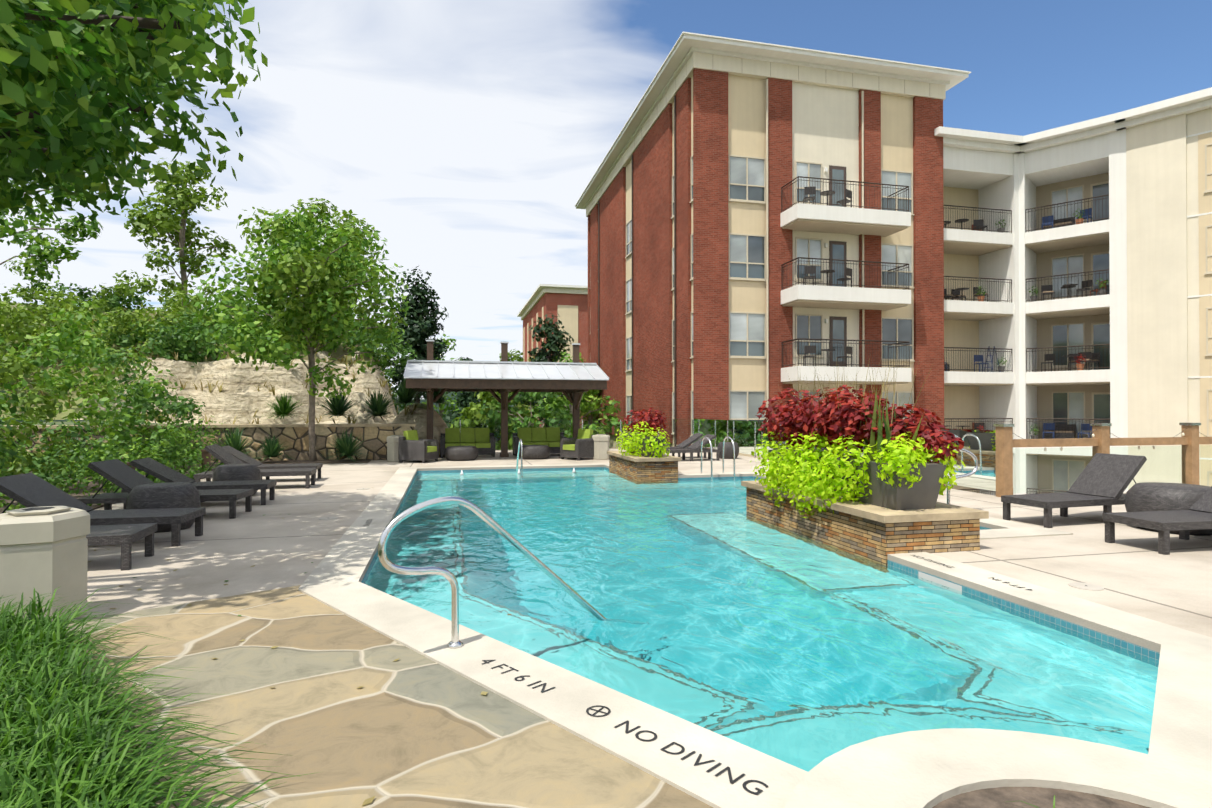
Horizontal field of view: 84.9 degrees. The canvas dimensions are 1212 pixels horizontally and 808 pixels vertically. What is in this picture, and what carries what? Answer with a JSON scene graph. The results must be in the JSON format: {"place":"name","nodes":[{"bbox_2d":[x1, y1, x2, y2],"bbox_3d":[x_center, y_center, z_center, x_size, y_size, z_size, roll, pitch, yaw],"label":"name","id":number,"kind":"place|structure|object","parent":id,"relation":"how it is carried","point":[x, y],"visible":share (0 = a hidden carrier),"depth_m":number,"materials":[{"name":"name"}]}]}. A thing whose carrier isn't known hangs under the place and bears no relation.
{"place":"outdoors","nodes":[
{"label":"outdoors","id":0,"kind":"place"},
{"bbox_2d":[0,0,267,234],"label":"tree","id":1,"kind":"object","parent":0,"point":[81,132],"depth_m":6.15,"materials":[{"name":"green plant"}]},
{"bbox_2d":[0,301,447,456],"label":"hillside terrain","id":2,"kind":"structure","parent":0,"point":[241,397],"depth_m":21.70,"materials":[{"name":"beige stone"}]},
{"bbox_2d":[0,179,103,284],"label":"hill tree","id":3,"kind":"object","parent":2,"relation":"on","point":[46,254],"depth_m":26.63,"materials":[{"name":"green plant"}]},
{"bbox_2d":[121,158,237,307],"bbox_3d":[-18.356,-6.861,28.485,4.261,7.614,4.520,0,0,-13],"label":"tree","id":4,"kind":"object","parent":2,"relation":"on","point":[169,221],"depth_m":28.06,"materials":[{"name":"green plant"}]},
{"bbox_2d":[0,254,421,423],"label":"hillside shrubs","id":5,"kind":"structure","parent":2,"relation":"on","point":[173,327],"depth_m":22.75,"materials":[{"name":"green plant"}]},
{"bbox_2d":[275,198,380,304],"bbox_3d":[-15.016,-7.080,35.818,5.354,7.258,5.966,0,0,-13],"label":"hill tree","id":6,"kind":"object","parent":2,"relation":"on","point":[323,206],"depth_m":34.49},
{"bbox_2d":[382,265,448,402],"bbox_3d":[-10.917,-1.533,37.691,3.824,12.710,4.007,0,0,-13],"label":"tree","id":7,"kind":"object","parent":2,"relation":"on","point":[413,336],"depth_m":37.41,"materials":[{"name":"green plant"}]},
{"bbox_2d":[20,421,487,425],"bbox_3d":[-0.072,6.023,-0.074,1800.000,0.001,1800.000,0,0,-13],"label":"terrain","id":8,"kind":"structure","parent":0,"point":[64,422],"depth_m":279.31,"materials":[{"name":"green plant"}]},
{"bbox_2d":[0,392,513,421],"bbox_3d":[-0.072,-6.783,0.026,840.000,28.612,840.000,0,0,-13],"label":"hedge","id":9,"kind":"object","parent":8,"relation":"on","point":[437,405],"visible":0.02,"depth_m":406.82,"materials":[{"name":"green plant"}]},
{"bbox_2d":[411,334,479,417],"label":"tree","id":10,"kind":"object","parent":8,"relation":"on","point":[448,343],"depth_m":43.83,"materials":[{"name":"green plant"}]},
{"bbox_2d":[442,357,493,427],"bbox_3d":[-7.219,1.872,35.291,3.479,8.861,3.201,0,0,-13],"label":"tree","id":11,"kind":"object","parent":8,"relation":"on","point":[465,399],"depth_m":34.49,"materials":[{"name":"green plant"}]},
{"bbox_2d":[449,392,538,449],"bbox_3d":[-5.149,2.255,32.178,4.812,8.054,5.053,0,0,-13],"label":"tree","id":12,"kind":"object","parent":8,"relation":"on","point":[473,416],"depth_m":31.21,"materials":[{"name":"green plant"}]},
{"bbox_2d":[493,349,556,430],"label":"tree","id":13,"kind":"object","parent":8,"relation":"on","point":[516,355],"depth_m":51.82,"materials":[{"name":"green plant"}]},
{"bbox_2d":[479,392,571,449],"bbox_3d":[-3.631,2.571,30.488,5.160,7.392,4.287,0,0,-13],"label":"broad tree","id":14,"kind":"object","parent":8,"relation":"on","point":[557,415],"depth_m":30.23,"materials":[{"name":"green plant"}]},
{"bbox_2d":[510,341,570,427],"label":"tree","id":15,"kind":"object","parent":8,"relation":"on","point":[562,358],"depth_m":58.15,"materials":[{"name":"green plant"}]},
{"bbox_2d":[519,313,573,426],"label":"tree","id":16,"kind":"object","parent":8,"relation":"on","point":[555,340],"depth_m":40.04,"materials":[{"name":"green plant"}]},
{"bbox_2d":[536,352,628,447],"bbox_3d":[-1.648,1.732,35.259,5.996,9.149,6.141,0,0,-13],"label":"tree","id":17,"kind":"object","parent":8,"relation":"on","point":[560,402],"depth_m":35.86,"materials":[{"name":"green plant"}]},
{"bbox_2d":[553,368,611,435],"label":"tree","id":18,"kind":"object","parent":8,"relation":"on","point":[592,401],"depth_m":42.49,"materials":[{"name":"green plant"}]},
{"bbox_2d":[575,32,970,485],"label":"brick apartment building","id":19,"kind":"structure","parent":8,"relation":"on","point":[711,235],"depth_m":28.01,"materials":[{"name":"red brick"}]},
{"bbox_2d":[934,87,1211,495],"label":"cream apartment building","id":20,"kind":"structure","parent":8,"relation":"on","point":[1138,180],"depth_m":29.56,"materials":[{"name":"paint"}]},
{"bbox_2d":[803,186,1092,438],"bbox_3d":[14.556,-3.498,29.185,13.924,10.460,3.081,0,0,-13],"label":"balcony furniture","id":21,"kind":"object","parent":20,"relation":"on","point":[1046,289],"visible":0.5,"depth_m":29.64,"materials":[{"name":"black metal"}]},
{"bbox_2d":[944,217,1105,438],"bbox_3d":[18.702,-3.483,31.099,7.689,10.460,1.737,0,0,12],"label":"balcony furniture","id":22,"kind":"object","parent":20,"relation":"on","point":[1060,431],"visible":0.35,"depth_m":30.69,"materials":[{"name":"black metal"}]},
{"bbox_2d":[977,218,1105,438],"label":"balcony pots","id":23,"kind":"object","parent":20,"relation":"on","point":[1102,291],"visible":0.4,"depth_m":30.35,"materials":[{"name":"ceramic"}]},
{"bbox_2d":[944,209,1108,434],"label":"balcony plants","id":24,"kind":"object","parent":23,"relation":"attached to","point":[999,362],"visible":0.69,"depth_m":30.40,"materials":[{"name":"plant"}]},
{"bbox_2d":[517,284,587,427],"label":"brick building","id":25,"kind":"structure","parent":0,"point":[568,304],"depth_m":89.64,"materials":[{"name":"red brick"},{"name":"cream stucco"},{"name":"light stucco"}]},
{"bbox_2d":[0,0,1211,398],"label":"sky","id":26,"kind":"structure","parent":0,"point":[470,134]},
{"bbox_2d":[67,448,1211,807],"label":"pool deck paving","id":27,"kind":"structure","parent":0,"point":[409,728],"depth_m":4.08,"materials":[{"name":"beige stone"}]},
{"bbox_2d":[0,506,89,621],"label":"litter bin","id":28,"kind":"object","parent":27,"relation":"on","point":[43,550],"visible":0.94,"depth_m":4.61,"materials":[{"name":"beige concrete"}]},
{"bbox_2d":[0,473,205,546],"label":"lounger","id":29,"kind":"object","parent":27,"relation":"on","point":[27,490],"visible":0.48,"depth_m":7.40,"materials":[{"name":"grey wicker"}]},
{"bbox_2d":[86,523,156,570],"bbox_3d":[-5.545,1.205,6.311,2.000,0.736,0.680,0,0,-17],"label":"lounger","id":30,"kind":"object","parent":27,"relation":"on","point":[125,536],"visible":0.6,"depth_m":6.38,"materials":[{"name":"grey wicker"}]},
{"bbox_2d":[126,482,200,532],"bbox_3d":[-5.637,1.310,8.456,0.800,0.560,0.800,0,0,-13],"label":"side table","id":31,"kind":"object","parent":27,"relation":"on","point":[167,495],"visible":0.65,"depth_m":8.20,"materials":[{"name":"grey wicker"}]},
{"bbox_2d":[77,459,253,518],"bbox_3d":[-6.192,1.196,9.403,2.000,0.803,0.680,0,0,-10],"label":"lounger","id":32,"kind":"object","parent":27,"relation":"on","point":[123,476],"visible":0.52,"depth_m":9.23,"materials":[{"name":"grey wicker"}]},
{"bbox_2d":[0,459,371,805],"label":"planting bed mulch","id":33,"kind":"object","parent":27,"relation":"on","point":[74,495],"visible":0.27,"depth_m":13.84,"materials":[{"name":"brown soil"}]},
{"bbox_2d":[0,297,234,512],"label":"bed shrubs","id":34,"kind":"object","parent":33,"relation":"on","point":[15,459],"visible":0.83,"depth_m":13.10,"materials":[{"name":"green plant"}]},
{"bbox_2d":[123,449,210,470],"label":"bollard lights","id":35,"kind":"object","parent":33,"relation":"on","point":[205,453],"visible":0.31,"depth_m":15.20},
{"bbox_2d":[0,423,415,462],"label":"stone retaining wall","id":36,"kind":"structure","parent":33,"relation":"on","point":[295,437],"depth_m":19.33,"materials":[{"name":"beige stone"}]},
{"bbox_2d":[18,380,452,461],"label":"yucca rosettes","id":37,"kind":"object","parent":33,"relation":"on","point":[378,405],"visible":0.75,"depth_m":20.43,"materials":[{"name":"green plant"}]},
{"bbox_2d":[183,203,409,460],"bbox_3d":[-8.649,-2.062,18.822,5.800,7.471,5.864,0,0,-13],"label":"tree","id":38,"kind":"object","parent":33,"relation":"on","point":[281,275],"depth_m":18.15,"materials":[{"name":"green plant"}]},
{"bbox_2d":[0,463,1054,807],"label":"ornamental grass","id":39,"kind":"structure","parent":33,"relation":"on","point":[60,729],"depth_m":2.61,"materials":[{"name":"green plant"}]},
{"bbox_2d":[121,458,276,508],"bbox_3d":[-6.432,1.233,10.587,2.000,0.746,0.680,0,0,-15],"label":"lounger","id":40,"kind":"object","parent":27,"relation":"on","point":[156,469],"visible":0.48,"depth_m":10.46,"materials":[{"name":"grey wicker"}]},
{"bbox_2d":[212,464,260,495],"bbox_3d":[-6.509,1.345,11.692,0.760,0.540,0.760,0,0,-13],"label":"side table","id":41,"kind":"object","parent":27,"relation":"on","point":[234,472],"visible":0.62,"depth_m":11.43,"materials":[{"name":"grey wicker"}]},
{"bbox_2d":[193,444,316,488],"bbox_3d":[-6.725,1.203,12.805,2.016,0.842,0.728,0,0,-13],"label":"lounger","id":42,"kind":"object","parent":27,"relation":"on","point":[218,452],"visible":0.67,"depth_m":12.65,"materials":[{"name":"grey wicker"}]},
{"bbox_2d":[211,445,322,481],"bbox_3d":[-7.139,1.259,14.048,2.003,0.748,0.689,0,0,-13],"label":"lounger","id":43,"kind":"object","parent":27,"relation":"on","point":[242,457],"visible":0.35,"depth_m":13.95,"materials":[{"name":"grey wicker"}]},
{"bbox_2d":[89,487,511,805],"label":"leaf litter","id":44,"kind":"object","parent":27,"relation":"on","point":[368,801],"visible":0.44,"depth_m":4.03,"materials":[{"name":"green plant"}]},
{"bbox_2d":[387,435,404,461],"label":"litter bin","id":45,"kind":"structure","parent":27,"relation":"on","point":[392,447],"depth_m":19.17,"materials":[{"name":"beige concrete"}]},
{"bbox_2d":[398,430,438,462],"bbox_3d":[-5.394,1.216,19.149,0.840,0.915,0.820,0,0,15],"label":"armchair","id":46,"kind":"object","parent":27,"relation":"on","point":[412,446],"visible":1,"depth_m":18.82,"materials":[{"name":"grey wicker"}]},
{"bbox_2d":[444,446,477,460],"bbox_3d":[-4.330,1.477,19.867,1.000,0.404,1.000,0,0,-13],"label":"coffee table","id":47,"kind":"object","parent":27,"relation":"on","point":[460,453],"visible":1,"depth_m":19.48,"materials":[{"name":"grey wicker"}]},
{"bbox_2d":[440,428,494,457],"bbox_3d":[-4.438,1.233,21.272,1.700,0.915,0.840,0,0,-13],"label":"sofa","id":48,"kind":"object","parent":27,"relation":"on","point":[482,440],"visible":0.94,"depth_m":21.36,"materials":[{"name":"green fabric"}]},
{"bbox_2d":[403,340,609,456],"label":"pool pavilion","id":49,"kind":"structure","parent":27,"relation":"on","point":[575,380],"depth_m":20.24,"materials":[{"name":"silver metal"}]},
{"bbox_2d":[519,445,549,459],"bbox_3d":[-2.211,1.482,20.422,1.000,0.404,1.000,0,0,-13],"label":"coffee table","id":50,"kind":"object","parent":27,"relation":"on","point":[534,452],"visible":0.83,"depth_m":20.02,"materials":[{"name":"grey wicker"}]},
{"bbox_2d":[513,427,566,456],"bbox_3d":[-2.181,1.237,21.808,1.700,0.915,0.840,0,0,-13],"label":"sofa","id":51,"kind":"object","parent":27,"relation":"on","point":[551,437],"visible":0.56,"depth_m":21.92,"materials":[{"name":"green fabric"}]},
{"bbox_2d":[445,419,691,448],"bbox_3d":[-1.553,1.144,24.898,10.690,1.150,0.040,0,0,-13],"label":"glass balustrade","id":52,"kind":"object","parent":27,"relation":"on","point":[582,428],"visible":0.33,"depth_m":25.04,"materials":[{"name":"metal"}]},
{"bbox_2d":[560,429,593,460],"bbox_3d":[-0.826,1.224,20.182,0.820,0.915,0.840,0,-1,45],"label":"armchair","id":53,"kind":"object","parent":27,"relation":"on","point":[580,445],"visible":0.81,"depth_m":19.96,"materials":[{"name":"grey wicker"}]},
{"bbox_2d":[592,434,609,459],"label":"litter bin","id":54,"kind":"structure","parent":27,"relation":"on","point":[601,445],"depth_m":19.98,"materials":[{"name":"beige concrete"}]},
{"bbox_2d":[666,433,705,457],"bbox_3d":[2.093,1.304,20.691,2.000,0.763,0.680,0,0,-11],"label":"lounger","id":55,"kind":"object","parent":27,"relation":"on","point":[690,440],"visible":0.33,"depth_m":20.57,"materials":[{"name":"grey wicker"}]},
{"bbox_2d":[666,434,719,460],"bbox_3d":[2.331,1.296,19.689,2.000,0.763,0.680,0,0,-15],"label":"lounger","id":56,"kind":"object","parent":27,"relation":"on","point":[695,447],"visible":0.77,"depth_m":19.57,"materials":[{"name":"grey wicker"}]},
{"bbox_2d":[319,463,1103,590],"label":"skimmer lids","id":57,"kind":"object","parent":27,"relation":"on","point":[1086,586],"visible":1,"depth_m":5.70,"materials":[{"name":"white plastic"}]},
{"bbox_2d":[717,442,738,458],"bbox_3d":[3.781,1.434,20.510,0.680,0.500,0.680,0,0,-13],"label":"side table","id":58,"kind":"object","parent":27,"relation":"on","point":[728,450],"visible":0.75,"depth_m":20.25,"materials":[{"name":"grey wicker"}]},
{"bbox_2d":[722,436,734,480],"bbox_3d":[2.845,1.348,15.365,0.044,1.191,0.664,0,0,-13],"label":"ladder rail","id":59,"kind":"object","parent":27,"relation":"on","point":[730,438],"visible":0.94,"depth_m":15.14,"materials":[{"name":"silver metal"}]},
{"bbox_2d":[693,419,1211,496],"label":"fence","id":60,"kind":"object","parent":27,"relation":"on","point":[991,451],"visible":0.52,"depth_m":12.18,"materials":[{"name":"brown wood"}]},
{"bbox_2d":[1013,428,1206,450],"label":"string lights","id":61,"kind":"object","parent":60,"relation":"attached to","point":[1093,435],"visible":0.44,"depth_m":11.93},
{"bbox_2d":[785,728,1211,807],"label":"pool coping","id":62,"kind":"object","parent":27,"relation":"on","point":[963,768],"depth_m":2.67,"materials":[{"name":"beige concrete"}]},
{"bbox_2d":[1001,453,1146,527],"bbox_3d":[6.494,1.151,9.091,2.000,0.887,0.680,0,0,-17],"label":"lounger","id":63,"kind":"object","parent":27,"relation":"on","point":[1103,480],"visible":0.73,"depth_m":9.04,"materials":[{"name":"grey wicker"}]},
{"bbox_2d":[1102,486,1211,554],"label":"lounger","id":64,"kind":"object","parent":27,"relation":"on","point":[1197,515],"visible":1,"depth_m":7.34,"materials":[{"name":"grey wicker"}]},
{"bbox_2d":[1125,482,1211,534],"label":"side table","id":65,"kind":"object","parent":27,"relation":"on","point":[1151,496],"visible":0.69,"depth_m":8.15,"materials":[{"name":"grey wicker"}]},
{"bbox_2d":[361,467,1159,661],"bbox_3d":[0.679,2.249,10.311,7.750,1.210,15.318,0,0,-13],"label":"pool tile border","id":66,"kind":"object","parent":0,"point":[1122,644],"depth_m":5.48,"materials":[{"name":"tile"}]},
{"bbox_2d":[378,496,605,648],"bbox_3d":[-0.503,1.342,4.678,2.321,1.509,0.100,0,-1,-45],"label":"pool handrail","id":67,"kind":"object","parent":66,"relation":"on","point":[455,642],"visible":0.9,"depth_m":4.20,"materials":[{"name":"silver metal"}]},
{"bbox_2d":[516,439,522,476],"bbox_3d":[-2.177,1.409,16.601,0.044,1.103,1.293,0,0,-13],"label":"pool handrail","id":68,"kind":"object","parent":66,"relation":"on","point":[520,440],"visible":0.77,"depth_m":16.02,"materials":[{"name":"silver metal"}]},
{"bbox_2d":[607,451,680,481],"bbox_3d":[0.862,2.063,16.203,1.090,1.675,2.740,0,0,-13],"label":"stone planter","id":69,"kind":"object","parent":66,"relation":"on","point":[642,468],"visible":0.46,"depth_m":15.00,"materials":[{"name":"brown stone"}]},
{"bbox_2d":[614,409,639,452],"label":"planter flowers","id":70,"kind":"object","parent":69,"relation":"on","point":[629,427],"visible":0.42,"depth_m":16.68,"materials":[{"name":"plant"}]},
{"bbox_2d":[621,432,643,451],"bbox_3d":[0.735,0.948,16.809,0.500,0.464,0.900,0,0,-13],"label":"plant","id":71,"kind":"object","parent":69,"relation":"on","point":[629,437],"visible":0.14,"depth_m":16.48,"materials":[{"name":"green plant"}]},
{"bbox_2d":[701,437,712,480],"bbox_3d":[2.311,1.347,15.238,0.044,1.191,0.664,0,0,-13],"label":"ladder rail","id":72,"kind":"object","parent":66,"relation":"on","point":[707,438],"visible":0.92,"depth_m":14.98,"materials":[{"name":"silver metal"}]},
{"bbox_2d":[298,463,1211,807],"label":"pool coping","id":73,"kind":"object","parent":66,"relation":"on","point":[1182,719],"visible":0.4,"depth_m":3.84,"materials":[{"name":"beige concrete"}]},
{"bbox_2d":[482,660,555,692],"bbox_3d":[-0.519,1.533,3.764,0.098,0.001,0.606,0,-1,-45],"label":"depth marker","id":74,"kind":"object","parent":73,"relation":"on","point":[523,678],"visible":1,"depth_m":3.71,"materials":[{"name":"paint"}]},
{"bbox_2d":[586,705,610,716],"bbox_3d":[-0.038,1.530,3.304,0.124,0.001,0.124,0,0,-13],"label":"pool deck marker","id":75,"kind":"object","parent":73,"relation":"on","point":[609,711],"visible":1,"depth_m":3.30,"materials":[{"name":"paint"}]},
{"bbox_2d":[614,720,767,794],"bbox_3d":[0.345,1.526,2.892,0.098,0.001,0.784,0,-1,-45],"label":"no diving lettering","id":76,"kind":"object","parent":73,"relation":"on","point":[731,780],"visible":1,"depth_m":2.84,"materials":[{"name":"paint"}]},
{"bbox_2d":[364,469,1158,771],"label":"pool water","id":77,"kind":"structure","parent":66,"relation":"in","point":[716,607],"depth_m":5.04,"materials":[{"name":"teal liquid"}]},
{"bbox_2d":[460,468,575,474],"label":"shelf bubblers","id":78,"kind":"object","parent":77,"relation":"on","point":[573,471],"visible":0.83,"depth_m":16.60,"materials":[{"name":"liquid"}]},
{"bbox_2d":[741,480,988,564],"bbox_3d":[3.089,2.003,8.628,1.280,1.675,3.430,0,0,-13],"label":"stone planter","id":79,"kind":"object","parent":66,"relation":"on","point":[878,534],"visible":0.39,"depth_m":7.18,"materials":[{"name":"brown stone"}]},
{"bbox_2d":[634,435,946,509],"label":"grey planter boxes","id":80,"kind":"object","parent":79,"relation":"on","point":[923,493],"visible":0.27,"depth_m":7.26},
{"bbox_2d":[618,358,964,517],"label":"plants","id":81,"kind":"object","parent":80,"relation":"on","point":[876,431],"visible":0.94,"depth_m":8.07,"materials":[{"name":"green plant"}]},
{"bbox_2d":[914,555,952,567],"bbox_3d":[3.225,1.555,6.565,0.070,0.001,0.560,0,0,-13],"label":"pool deck lettering","id":82,"kind":"object","parent":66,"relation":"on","point":[938,563],"visible":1,"depth_m":6.46,"materials":[{"name":"paint"}]},
{"bbox_2d":[918,571,961,591],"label":"depth marker tiles","id":83,"kind":"object","parent":66,"relation":"on","point":[940,581],"visible":0.2,"depth_m":6.14,"materials":[{"name":"white tile"}]},
{"bbox_2d":[931,448,977,503],"bbox_3d":[4.468,1.381,9.573,2.150,1.507,0.100,0,0,-13],"label":"pool handrail","id":84,"kind":"object","parent":66,"relation":"on","point":[972,455],"visible":0.42,"depth_m":9.76,"materials":[{"name":"silver metal"}]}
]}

